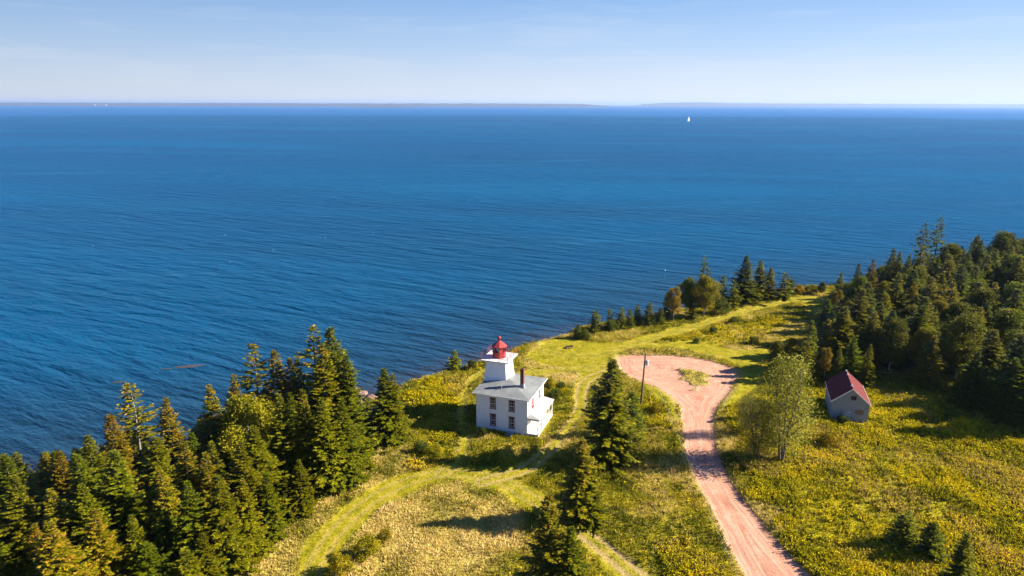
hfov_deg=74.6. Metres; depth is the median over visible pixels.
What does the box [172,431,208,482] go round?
spruce tree
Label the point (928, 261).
spruce tree
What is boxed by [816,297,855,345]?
spruce tree
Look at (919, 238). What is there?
pine tree
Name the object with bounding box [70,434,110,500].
spruce tree
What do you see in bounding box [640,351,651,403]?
utility pole
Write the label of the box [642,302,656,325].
spruce tree
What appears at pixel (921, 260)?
spruce tree
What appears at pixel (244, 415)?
birch tree
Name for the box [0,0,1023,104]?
sky
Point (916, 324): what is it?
spruce tree
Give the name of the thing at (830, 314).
spruce tree
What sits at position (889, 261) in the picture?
spruce tree
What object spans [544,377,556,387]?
shrub
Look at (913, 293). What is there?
spruce tree
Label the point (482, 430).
shrub
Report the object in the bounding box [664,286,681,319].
birch tree
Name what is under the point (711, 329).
shrub
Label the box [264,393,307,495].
spruce tree
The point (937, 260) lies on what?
spruce tree
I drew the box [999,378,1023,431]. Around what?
spruce tree
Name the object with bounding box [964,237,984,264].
spruce tree
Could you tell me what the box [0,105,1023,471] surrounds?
water
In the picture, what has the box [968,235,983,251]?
spruce tree
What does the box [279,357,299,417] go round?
spruce tree
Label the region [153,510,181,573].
spruce tree
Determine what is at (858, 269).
spruce tree
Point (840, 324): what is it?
spruce tree
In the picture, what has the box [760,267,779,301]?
spruce tree
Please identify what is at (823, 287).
shrub
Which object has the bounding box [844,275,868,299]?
birch tree
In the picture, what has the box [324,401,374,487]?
spruce tree
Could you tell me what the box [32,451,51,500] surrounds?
spruce tree
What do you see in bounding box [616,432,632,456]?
shrub
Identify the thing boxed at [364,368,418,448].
spruce tree
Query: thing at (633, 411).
tree
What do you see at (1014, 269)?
spruce tree
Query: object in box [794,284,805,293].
shrub
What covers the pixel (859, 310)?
spruce tree
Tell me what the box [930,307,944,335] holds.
spruce tree
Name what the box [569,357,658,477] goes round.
spruce tree
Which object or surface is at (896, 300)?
spruce tree
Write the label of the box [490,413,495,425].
window
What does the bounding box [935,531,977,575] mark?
spruce tree
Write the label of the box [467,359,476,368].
shrub
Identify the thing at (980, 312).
spruce tree
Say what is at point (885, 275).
spruce tree
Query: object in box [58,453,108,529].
spruce tree
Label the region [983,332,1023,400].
spruce tree
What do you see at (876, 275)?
spruce tree
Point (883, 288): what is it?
birch tree
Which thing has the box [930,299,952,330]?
birch tree
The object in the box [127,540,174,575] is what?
spruce tree
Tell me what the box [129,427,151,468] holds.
spruce tree
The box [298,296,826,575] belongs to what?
path
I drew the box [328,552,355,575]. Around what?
shrub
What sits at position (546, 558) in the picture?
spruce tree
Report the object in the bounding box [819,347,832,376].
birch tree
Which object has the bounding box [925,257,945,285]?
spruce tree
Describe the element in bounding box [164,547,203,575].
spruce tree
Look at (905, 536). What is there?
spruce tree
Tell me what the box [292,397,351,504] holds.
spruce tree
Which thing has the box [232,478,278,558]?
spruce tree
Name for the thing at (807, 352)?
spruce tree
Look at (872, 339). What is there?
spruce tree
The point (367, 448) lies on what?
spruce tree
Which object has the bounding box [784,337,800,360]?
birch tree
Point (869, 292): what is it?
spruce tree
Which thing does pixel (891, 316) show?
spruce tree
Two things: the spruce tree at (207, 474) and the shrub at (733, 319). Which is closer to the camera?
the spruce tree at (207, 474)
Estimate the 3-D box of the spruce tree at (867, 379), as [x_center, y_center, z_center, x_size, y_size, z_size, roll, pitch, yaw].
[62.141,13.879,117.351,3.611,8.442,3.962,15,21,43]
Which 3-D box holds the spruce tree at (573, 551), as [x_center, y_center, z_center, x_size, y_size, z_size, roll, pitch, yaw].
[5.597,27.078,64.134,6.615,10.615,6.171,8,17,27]
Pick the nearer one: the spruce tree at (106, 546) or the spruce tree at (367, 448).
the spruce tree at (106, 546)
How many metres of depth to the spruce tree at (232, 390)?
88.89 m
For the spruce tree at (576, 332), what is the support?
on the ground at (414, 506)
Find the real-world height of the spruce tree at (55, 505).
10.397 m
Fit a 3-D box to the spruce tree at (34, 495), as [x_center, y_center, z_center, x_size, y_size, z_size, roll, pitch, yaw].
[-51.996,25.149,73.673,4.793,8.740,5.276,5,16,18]
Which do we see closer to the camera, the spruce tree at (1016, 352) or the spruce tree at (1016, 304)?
the spruce tree at (1016, 352)
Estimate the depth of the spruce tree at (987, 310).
131.85 m
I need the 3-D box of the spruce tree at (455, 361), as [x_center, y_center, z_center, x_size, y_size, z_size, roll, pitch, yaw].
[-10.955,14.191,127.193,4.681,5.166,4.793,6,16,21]
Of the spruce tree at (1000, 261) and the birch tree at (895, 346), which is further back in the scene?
the spruce tree at (1000, 261)
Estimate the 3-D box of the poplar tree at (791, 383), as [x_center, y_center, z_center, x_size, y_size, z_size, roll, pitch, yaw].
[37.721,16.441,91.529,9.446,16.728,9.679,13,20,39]
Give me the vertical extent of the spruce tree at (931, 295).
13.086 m
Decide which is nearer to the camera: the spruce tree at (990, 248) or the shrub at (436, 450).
the shrub at (436, 450)
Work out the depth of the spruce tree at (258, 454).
79.00 m
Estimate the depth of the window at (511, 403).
100.71 m
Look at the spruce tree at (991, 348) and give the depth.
114.34 m
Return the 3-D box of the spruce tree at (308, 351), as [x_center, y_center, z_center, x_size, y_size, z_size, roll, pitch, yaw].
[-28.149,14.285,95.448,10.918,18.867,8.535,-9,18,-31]
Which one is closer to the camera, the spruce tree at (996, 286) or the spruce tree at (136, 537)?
the spruce tree at (136, 537)
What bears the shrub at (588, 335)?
on the ground at (414, 506)
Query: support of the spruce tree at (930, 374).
on the ground at (414, 506)
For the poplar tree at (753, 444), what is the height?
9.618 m
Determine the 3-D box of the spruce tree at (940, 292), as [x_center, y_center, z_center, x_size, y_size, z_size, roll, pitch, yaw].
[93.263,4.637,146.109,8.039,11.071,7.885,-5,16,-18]
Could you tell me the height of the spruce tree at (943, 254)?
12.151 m
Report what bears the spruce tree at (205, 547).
on the ground at (414, 506)
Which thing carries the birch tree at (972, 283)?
on the ground at (414, 506)
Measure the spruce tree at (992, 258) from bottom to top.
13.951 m
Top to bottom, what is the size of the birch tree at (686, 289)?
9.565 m
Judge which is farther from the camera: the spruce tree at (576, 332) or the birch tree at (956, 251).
the birch tree at (956, 251)
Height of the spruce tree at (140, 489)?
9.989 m
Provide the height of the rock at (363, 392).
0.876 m
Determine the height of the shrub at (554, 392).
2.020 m
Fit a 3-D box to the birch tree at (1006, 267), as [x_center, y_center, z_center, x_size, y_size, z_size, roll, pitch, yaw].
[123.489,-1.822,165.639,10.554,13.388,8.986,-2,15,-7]
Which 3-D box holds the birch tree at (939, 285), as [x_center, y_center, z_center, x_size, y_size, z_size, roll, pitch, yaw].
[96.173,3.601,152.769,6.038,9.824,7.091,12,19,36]
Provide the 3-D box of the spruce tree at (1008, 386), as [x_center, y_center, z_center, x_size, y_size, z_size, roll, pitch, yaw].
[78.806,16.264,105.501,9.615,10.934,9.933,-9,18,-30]
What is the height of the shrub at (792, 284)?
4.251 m
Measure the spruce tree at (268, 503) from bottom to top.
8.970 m
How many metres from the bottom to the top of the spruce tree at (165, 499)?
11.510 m
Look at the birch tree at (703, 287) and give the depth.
154.55 m
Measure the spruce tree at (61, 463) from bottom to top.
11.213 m
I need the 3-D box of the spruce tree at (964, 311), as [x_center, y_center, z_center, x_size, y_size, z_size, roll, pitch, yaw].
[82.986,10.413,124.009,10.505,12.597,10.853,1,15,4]
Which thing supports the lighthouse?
on the ground at (414, 506)
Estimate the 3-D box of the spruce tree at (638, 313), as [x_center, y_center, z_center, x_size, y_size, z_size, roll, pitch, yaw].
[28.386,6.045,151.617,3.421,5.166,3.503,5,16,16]
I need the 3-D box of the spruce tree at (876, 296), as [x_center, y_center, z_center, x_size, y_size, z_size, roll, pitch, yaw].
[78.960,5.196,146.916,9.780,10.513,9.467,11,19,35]
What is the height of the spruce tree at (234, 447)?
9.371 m
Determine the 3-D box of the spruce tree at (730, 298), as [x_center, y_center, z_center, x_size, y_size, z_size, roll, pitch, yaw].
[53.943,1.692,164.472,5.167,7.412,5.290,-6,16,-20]
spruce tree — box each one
[0,452,33,492]
[0,454,44,542]
[0,473,74,575]
[0,510,16,557]
[0,526,27,575]
[11,452,34,482]
[20,523,42,575]
[26,481,47,519]
[27,487,81,553]
[30,520,99,575]
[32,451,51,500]
[40,450,71,507]
[47,450,73,513]
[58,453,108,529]
[65,482,124,563]
[68,448,81,474]
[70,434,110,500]
[79,508,133,575]
[91,448,155,562]
[98,445,107,470]
[101,413,147,505]
[103,382,162,487]
[109,428,133,448]
[118,514,152,574]
[120,457,152,512]
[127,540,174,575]
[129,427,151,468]
[136,436,182,511]
[143,467,181,550]
[147,473,176,511]
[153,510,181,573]
[156,396,194,483]
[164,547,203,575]
[166,480,244,575]
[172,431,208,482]
[172,439,213,509]
[188,384,223,449]
[188,429,206,451]
[192,532,226,575]
[193,451,235,524]
[195,416,202,442]
[195,474,265,575]
[207,440,232,498]
[210,428,228,468]
[221,449,242,495]
[223,343,285,447]
[224,373,242,412]
[225,440,280,547]
[230,424,290,510]
[231,430,244,456]
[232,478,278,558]
[256,471,292,546]
[264,349,290,418]
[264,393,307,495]
[277,477,303,522]
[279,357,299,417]
[279,392,311,454]
[282,388,329,493]
[286,459,318,519]
[288,356,314,421]
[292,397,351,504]
[295,325,341,410]
[302,343,369,445]
[308,326,374,447]
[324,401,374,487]
[330,354,390,456]
[333,433,365,500]
[353,426,379,472]
[362,397,374,426]
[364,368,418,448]
[387,373,414,443]
[440,350,462,370]
[512,491,572,575]
[553,436,611,532]
[556,525,592,575]
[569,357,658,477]
[570,324,580,338]
[576,468,610,536]
[587,310,607,333]
[605,309,613,324]
[614,307,629,329]
[624,309,634,328]
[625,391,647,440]
[632,304,643,325]
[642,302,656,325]
[654,308,666,323]
[661,292,672,318]
[682,294,697,319]
[714,275,729,306]
[726,255,772,306]
[726,280,742,308]
[752,260,769,300]
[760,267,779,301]
[774,272,795,299]
[791,335,821,384]
[797,320,821,378]
[811,299,832,334]
[812,290,836,318]
[814,306,864,372]
[814,319,832,359]
[815,304,836,342]
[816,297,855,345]
[822,273,847,306]
[825,337,865,382]
[825,348,844,378]
[840,288,874,355]
[845,263,862,300]
[847,286,861,305]
[853,281,877,334]
[856,311,890,377]
[857,344,876,388]
[864,259,880,293]
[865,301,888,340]
[867,270,880,288]
[867,288,881,308]
[870,310,909,370]
[871,293,895,317]
[876,265,892,290]
[879,272,908,317]
[881,248,897,281]
[884,511,922,551]
[888,251,903,282]
[895,269,926,308]
[897,282,920,314]
[897,305,940,369]
[900,254,912,286]
[900,294,920,320]
[900,335,954,393]
[904,296,938,337]
[910,521,951,566]
[911,247,928,268]
[918,277,942,307]
[925,257,934,282]
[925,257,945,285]
[928,246,955,266]
[930,256,942,275]
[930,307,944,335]
[932,274,946,285]
[935,281,961,319]
[935,284,947,300]
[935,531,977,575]
[936,330,955,378]
[937,254,966,287]
[937,314,949,333]
[941,310,967,377]
[942,351,994,416]
[943,264,971,300]
[952,260,958,275]
[954,253,974,286]
[955,329,1009,386]
[961,282,983,308]
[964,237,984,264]
[966,240,987,272]
[966,265,984,284]
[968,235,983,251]
[969,254,1000,298]
[972,266,988,286]
[975,282,1002,308]
[975,306,986,326]
[978,357,1023,429]
[982,248,1001,265]
[982,302,993,329]
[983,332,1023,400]
[984,246,992,260]
[985,251,1004,293]
[990,288,1023,340]
[995,257,1023,297]
[996,332,1019,367]
[996,379,1023,414]
[998,238,1015,255]
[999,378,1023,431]
[1000,245,1014,261]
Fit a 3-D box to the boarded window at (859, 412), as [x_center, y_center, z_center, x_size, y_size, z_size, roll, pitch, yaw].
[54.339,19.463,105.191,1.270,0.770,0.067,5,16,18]
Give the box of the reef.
[175,364,202,367]
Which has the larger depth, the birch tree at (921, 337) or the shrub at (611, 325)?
the shrub at (611, 325)
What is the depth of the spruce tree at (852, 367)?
118.95 m
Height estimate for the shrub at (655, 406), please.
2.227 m
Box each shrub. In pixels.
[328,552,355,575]
[350,534,380,563]
[377,527,392,543]
[412,440,429,454]
[425,443,444,458]
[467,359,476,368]
[478,427,487,436]
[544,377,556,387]
[547,388,561,398]
[556,381,565,388]
[579,330,590,338]
[605,320,617,330]
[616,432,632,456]
[650,401,663,413]
[692,337,699,343]
[708,297,731,314]
[708,326,717,332]
[729,316,739,323]
[748,336,759,344]
[788,279,794,289]
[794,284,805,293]
[803,284,820,293]
[814,431,843,448]
[817,281,826,292]
[836,414,849,424]
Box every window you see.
[489,397,495,409]
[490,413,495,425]
[508,400,514,412]
[508,416,514,429]
[855,410,863,414]
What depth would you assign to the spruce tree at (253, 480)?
74.92 m
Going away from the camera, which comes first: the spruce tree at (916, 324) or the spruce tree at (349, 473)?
the spruce tree at (349, 473)
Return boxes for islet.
[365,106,400,106]
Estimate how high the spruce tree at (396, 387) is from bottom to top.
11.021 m
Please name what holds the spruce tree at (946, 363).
on the ground at (414, 506)
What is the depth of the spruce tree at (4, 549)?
67.08 m
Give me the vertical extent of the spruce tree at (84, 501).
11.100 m
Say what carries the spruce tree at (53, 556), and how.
on the ground at (414, 506)
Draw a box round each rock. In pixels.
[358,390,367,395]
[364,394,376,400]
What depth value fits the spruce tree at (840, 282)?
158.36 m
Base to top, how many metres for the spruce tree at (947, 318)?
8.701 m
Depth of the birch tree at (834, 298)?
149.61 m
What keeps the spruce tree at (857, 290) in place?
on the ground at (414, 506)
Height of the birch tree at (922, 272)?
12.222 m
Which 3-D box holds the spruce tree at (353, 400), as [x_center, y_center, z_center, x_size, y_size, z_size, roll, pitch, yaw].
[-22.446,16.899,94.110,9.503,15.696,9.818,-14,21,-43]
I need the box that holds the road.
[617,355,811,575]
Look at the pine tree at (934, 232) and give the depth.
187.75 m
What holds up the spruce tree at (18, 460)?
on the ground at (414, 506)
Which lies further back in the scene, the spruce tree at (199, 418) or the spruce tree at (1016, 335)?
the spruce tree at (1016, 335)
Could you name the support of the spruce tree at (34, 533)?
on the ground at (414, 506)
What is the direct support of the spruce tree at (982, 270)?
on the ground at (414, 506)
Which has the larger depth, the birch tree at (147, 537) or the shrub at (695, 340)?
the shrub at (695, 340)
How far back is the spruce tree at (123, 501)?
71.63 m
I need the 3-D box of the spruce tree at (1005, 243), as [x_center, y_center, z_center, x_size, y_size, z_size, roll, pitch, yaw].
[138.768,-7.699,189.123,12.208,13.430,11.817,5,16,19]
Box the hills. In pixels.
[634,102,1023,106]
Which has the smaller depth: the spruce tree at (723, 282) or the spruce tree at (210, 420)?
the spruce tree at (210, 420)
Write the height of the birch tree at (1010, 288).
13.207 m
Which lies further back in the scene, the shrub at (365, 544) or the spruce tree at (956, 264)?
the spruce tree at (956, 264)
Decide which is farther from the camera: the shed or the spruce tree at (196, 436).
the shed
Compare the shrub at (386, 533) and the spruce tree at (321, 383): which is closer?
the shrub at (386, 533)
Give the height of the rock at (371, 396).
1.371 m
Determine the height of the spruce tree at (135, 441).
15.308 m
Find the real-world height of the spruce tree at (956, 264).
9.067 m
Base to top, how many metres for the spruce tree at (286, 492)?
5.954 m
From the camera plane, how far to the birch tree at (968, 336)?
117.73 m
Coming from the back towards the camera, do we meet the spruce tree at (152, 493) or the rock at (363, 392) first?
the rock at (363, 392)
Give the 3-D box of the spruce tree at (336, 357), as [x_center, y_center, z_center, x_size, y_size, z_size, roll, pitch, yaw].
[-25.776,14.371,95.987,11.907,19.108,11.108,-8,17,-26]
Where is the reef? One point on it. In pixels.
(186, 366)
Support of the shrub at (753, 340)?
on the ground at (414, 506)
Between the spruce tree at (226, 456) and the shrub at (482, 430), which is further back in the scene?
the shrub at (482, 430)
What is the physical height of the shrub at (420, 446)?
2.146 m
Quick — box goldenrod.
[283,283,1023,575]
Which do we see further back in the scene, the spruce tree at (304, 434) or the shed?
the shed
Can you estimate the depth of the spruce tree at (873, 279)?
162.60 m
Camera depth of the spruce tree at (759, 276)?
170.56 m
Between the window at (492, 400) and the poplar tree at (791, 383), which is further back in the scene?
the window at (492, 400)
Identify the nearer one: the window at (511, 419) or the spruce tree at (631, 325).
the window at (511, 419)
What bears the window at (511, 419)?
in the lighthouse
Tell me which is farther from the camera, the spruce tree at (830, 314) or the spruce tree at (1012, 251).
the spruce tree at (1012, 251)
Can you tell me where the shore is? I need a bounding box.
[0,102,611,106]
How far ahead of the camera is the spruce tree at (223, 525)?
70.02 m
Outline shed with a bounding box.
[825,370,871,421]
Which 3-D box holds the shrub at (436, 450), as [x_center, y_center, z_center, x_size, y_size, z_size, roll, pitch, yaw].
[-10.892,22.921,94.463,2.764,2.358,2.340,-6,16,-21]
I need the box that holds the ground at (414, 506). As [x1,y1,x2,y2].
[8,284,1023,575]
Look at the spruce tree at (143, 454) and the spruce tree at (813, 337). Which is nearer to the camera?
the spruce tree at (143, 454)
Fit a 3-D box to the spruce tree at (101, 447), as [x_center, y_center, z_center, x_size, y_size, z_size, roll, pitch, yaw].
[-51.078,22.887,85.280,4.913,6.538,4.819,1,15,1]
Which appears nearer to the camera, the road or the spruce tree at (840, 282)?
the road
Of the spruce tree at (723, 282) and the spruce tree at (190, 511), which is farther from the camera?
the spruce tree at (723, 282)
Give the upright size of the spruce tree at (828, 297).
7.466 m
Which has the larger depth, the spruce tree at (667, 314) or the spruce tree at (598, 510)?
the spruce tree at (667, 314)
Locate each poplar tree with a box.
[732,393,759,432]
[732,395,779,457]
[750,351,825,460]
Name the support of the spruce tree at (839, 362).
on the ground at (414, 506)
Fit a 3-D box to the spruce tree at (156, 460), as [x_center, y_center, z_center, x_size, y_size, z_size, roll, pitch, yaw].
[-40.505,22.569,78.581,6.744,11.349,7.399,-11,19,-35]
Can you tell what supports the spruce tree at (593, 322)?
on the ground at (414, 506)
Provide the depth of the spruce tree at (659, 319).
151.66 m
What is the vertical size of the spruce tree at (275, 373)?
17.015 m
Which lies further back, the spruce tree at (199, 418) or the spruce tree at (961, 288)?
the spruce tree at (961, 288)
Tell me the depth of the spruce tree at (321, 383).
91.16 m
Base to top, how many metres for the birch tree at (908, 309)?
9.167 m
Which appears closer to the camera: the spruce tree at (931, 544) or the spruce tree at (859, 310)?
the spruce tree at (931, 544)
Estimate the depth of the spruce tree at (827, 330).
129.68 m
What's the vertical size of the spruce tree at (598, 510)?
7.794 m
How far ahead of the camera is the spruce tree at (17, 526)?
68.16 m
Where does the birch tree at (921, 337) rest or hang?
on the ground at (414, 506)
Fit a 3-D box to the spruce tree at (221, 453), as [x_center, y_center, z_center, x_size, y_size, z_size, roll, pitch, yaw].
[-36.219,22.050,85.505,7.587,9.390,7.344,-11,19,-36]
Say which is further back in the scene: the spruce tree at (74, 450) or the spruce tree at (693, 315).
the spruce tree at (693, 315)
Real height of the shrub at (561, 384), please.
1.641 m
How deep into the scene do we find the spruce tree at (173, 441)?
82.31 m
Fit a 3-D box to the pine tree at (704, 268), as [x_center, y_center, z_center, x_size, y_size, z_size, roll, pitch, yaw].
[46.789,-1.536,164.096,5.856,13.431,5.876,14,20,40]
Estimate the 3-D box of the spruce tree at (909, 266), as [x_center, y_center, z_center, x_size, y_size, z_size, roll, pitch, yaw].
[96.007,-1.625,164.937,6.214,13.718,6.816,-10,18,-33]
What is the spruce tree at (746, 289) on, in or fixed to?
on the ground at (414, 506)
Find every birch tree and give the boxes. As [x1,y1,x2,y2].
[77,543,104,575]
[138,525,153,544]
[210,393,281,453]
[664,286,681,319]
[676,276,695,311]
[689,275,722,314]
[767,340,789,367]
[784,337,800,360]
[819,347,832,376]
[828,289,844,308]
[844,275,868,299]
[845,296,859,315]
[868,317,911,372]
[875,281,892,306]
[877,265,884,276]
[896,304,919,323]
[901,265,929,296]
[907,326,940,375]
[927,282,949,299]
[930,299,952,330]
[934,311,987,380]
[938,242,968,268]
[939,300,983,323]
[959,278,988,297]
[960,287,1002,324]
[975,327,1007,360]
[986,230,1023,256]
[987,306,1023,351]
[992,253,1023,288]
[996,280,1023,308]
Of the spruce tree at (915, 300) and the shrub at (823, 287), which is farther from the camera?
the shrub at (823, 287)
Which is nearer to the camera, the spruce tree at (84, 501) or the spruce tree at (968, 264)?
the spruce tree at (84, 501)
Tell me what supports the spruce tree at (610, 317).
on the ground at (414, 506)
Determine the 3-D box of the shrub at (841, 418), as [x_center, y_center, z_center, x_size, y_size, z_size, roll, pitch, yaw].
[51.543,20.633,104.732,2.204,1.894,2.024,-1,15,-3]
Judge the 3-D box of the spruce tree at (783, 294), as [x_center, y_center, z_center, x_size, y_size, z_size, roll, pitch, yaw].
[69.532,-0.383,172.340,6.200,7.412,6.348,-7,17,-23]
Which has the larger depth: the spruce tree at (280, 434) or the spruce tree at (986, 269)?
the spruce tree at (986, 269)
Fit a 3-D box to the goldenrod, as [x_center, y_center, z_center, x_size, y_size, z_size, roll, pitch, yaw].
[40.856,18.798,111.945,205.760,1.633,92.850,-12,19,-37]
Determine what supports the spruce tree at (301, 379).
on the ground at (414, 506)
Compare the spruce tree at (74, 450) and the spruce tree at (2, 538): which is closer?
the spruce tree at (2, 538)
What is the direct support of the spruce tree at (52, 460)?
on the ground at (414, 506)
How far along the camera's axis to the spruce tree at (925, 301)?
127.93 m
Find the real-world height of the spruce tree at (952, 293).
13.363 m
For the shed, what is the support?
on the ground at (414, 506)
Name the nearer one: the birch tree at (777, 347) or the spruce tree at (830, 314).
the birch tree at (777, 347)
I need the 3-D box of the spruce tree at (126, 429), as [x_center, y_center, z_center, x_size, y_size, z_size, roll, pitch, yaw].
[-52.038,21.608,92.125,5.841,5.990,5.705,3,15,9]
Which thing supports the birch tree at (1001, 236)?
on the ground at (414, 506)
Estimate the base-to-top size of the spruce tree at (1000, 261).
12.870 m
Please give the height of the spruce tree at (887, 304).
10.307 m
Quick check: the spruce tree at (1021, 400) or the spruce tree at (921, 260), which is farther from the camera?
the spruce tree at (921, 260)
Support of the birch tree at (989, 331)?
on the ground at (414, 506)
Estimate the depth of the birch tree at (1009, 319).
122.41 m
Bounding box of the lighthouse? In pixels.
[472,336,553,436]
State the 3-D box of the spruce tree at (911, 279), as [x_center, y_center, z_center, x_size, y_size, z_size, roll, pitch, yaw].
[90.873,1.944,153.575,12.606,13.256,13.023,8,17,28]
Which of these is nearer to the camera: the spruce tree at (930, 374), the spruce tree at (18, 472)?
the spruce tree at (18, 472)
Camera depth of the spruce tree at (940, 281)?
158.43 m
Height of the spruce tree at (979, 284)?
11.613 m
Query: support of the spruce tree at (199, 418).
on the ground at (414, 506)
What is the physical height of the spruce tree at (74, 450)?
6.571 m
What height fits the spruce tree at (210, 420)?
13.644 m
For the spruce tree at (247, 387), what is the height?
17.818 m
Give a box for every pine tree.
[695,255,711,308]
[908,221,937,266]
[924,215,946,265]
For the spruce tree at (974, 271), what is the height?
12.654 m
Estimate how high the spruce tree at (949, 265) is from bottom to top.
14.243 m
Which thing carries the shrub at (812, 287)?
on the ground at (414, 506)
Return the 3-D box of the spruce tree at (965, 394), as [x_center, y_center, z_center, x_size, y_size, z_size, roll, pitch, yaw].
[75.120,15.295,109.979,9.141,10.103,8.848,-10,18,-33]
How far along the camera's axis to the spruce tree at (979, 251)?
181.84 m
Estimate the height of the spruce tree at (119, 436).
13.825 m
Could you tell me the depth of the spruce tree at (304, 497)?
79.81 m
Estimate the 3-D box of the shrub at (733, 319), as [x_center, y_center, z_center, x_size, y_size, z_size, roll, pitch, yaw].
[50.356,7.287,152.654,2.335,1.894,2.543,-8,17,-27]
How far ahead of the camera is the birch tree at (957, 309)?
134.36 m
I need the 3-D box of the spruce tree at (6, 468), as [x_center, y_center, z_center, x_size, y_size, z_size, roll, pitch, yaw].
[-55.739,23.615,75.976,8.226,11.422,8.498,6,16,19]
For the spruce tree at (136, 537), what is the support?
on the ground at (414, 506)
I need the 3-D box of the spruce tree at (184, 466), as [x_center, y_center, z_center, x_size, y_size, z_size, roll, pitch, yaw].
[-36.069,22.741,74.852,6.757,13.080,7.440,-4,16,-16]
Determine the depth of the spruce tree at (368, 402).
100.68 m
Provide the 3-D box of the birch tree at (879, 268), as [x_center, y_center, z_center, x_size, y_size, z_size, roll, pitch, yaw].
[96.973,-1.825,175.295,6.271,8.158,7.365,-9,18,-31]
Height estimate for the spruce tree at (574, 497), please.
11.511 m
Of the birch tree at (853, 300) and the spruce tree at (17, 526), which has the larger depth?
the birch tree at (853, 300)
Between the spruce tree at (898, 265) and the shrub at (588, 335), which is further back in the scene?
the spruce tree at (898, 265)
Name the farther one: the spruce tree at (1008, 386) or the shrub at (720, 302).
the shrub at (720, 302)
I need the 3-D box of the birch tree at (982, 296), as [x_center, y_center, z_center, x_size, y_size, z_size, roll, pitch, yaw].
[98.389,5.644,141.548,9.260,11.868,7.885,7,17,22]
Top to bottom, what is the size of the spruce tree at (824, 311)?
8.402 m
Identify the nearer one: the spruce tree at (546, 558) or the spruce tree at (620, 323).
the spruce tree at (546, 558)
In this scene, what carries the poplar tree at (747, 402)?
on the ground at (414, 506)
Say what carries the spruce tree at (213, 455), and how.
on the ground at (414, 506)
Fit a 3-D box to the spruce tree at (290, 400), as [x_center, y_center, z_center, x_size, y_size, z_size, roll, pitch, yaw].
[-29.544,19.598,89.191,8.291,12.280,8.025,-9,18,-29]

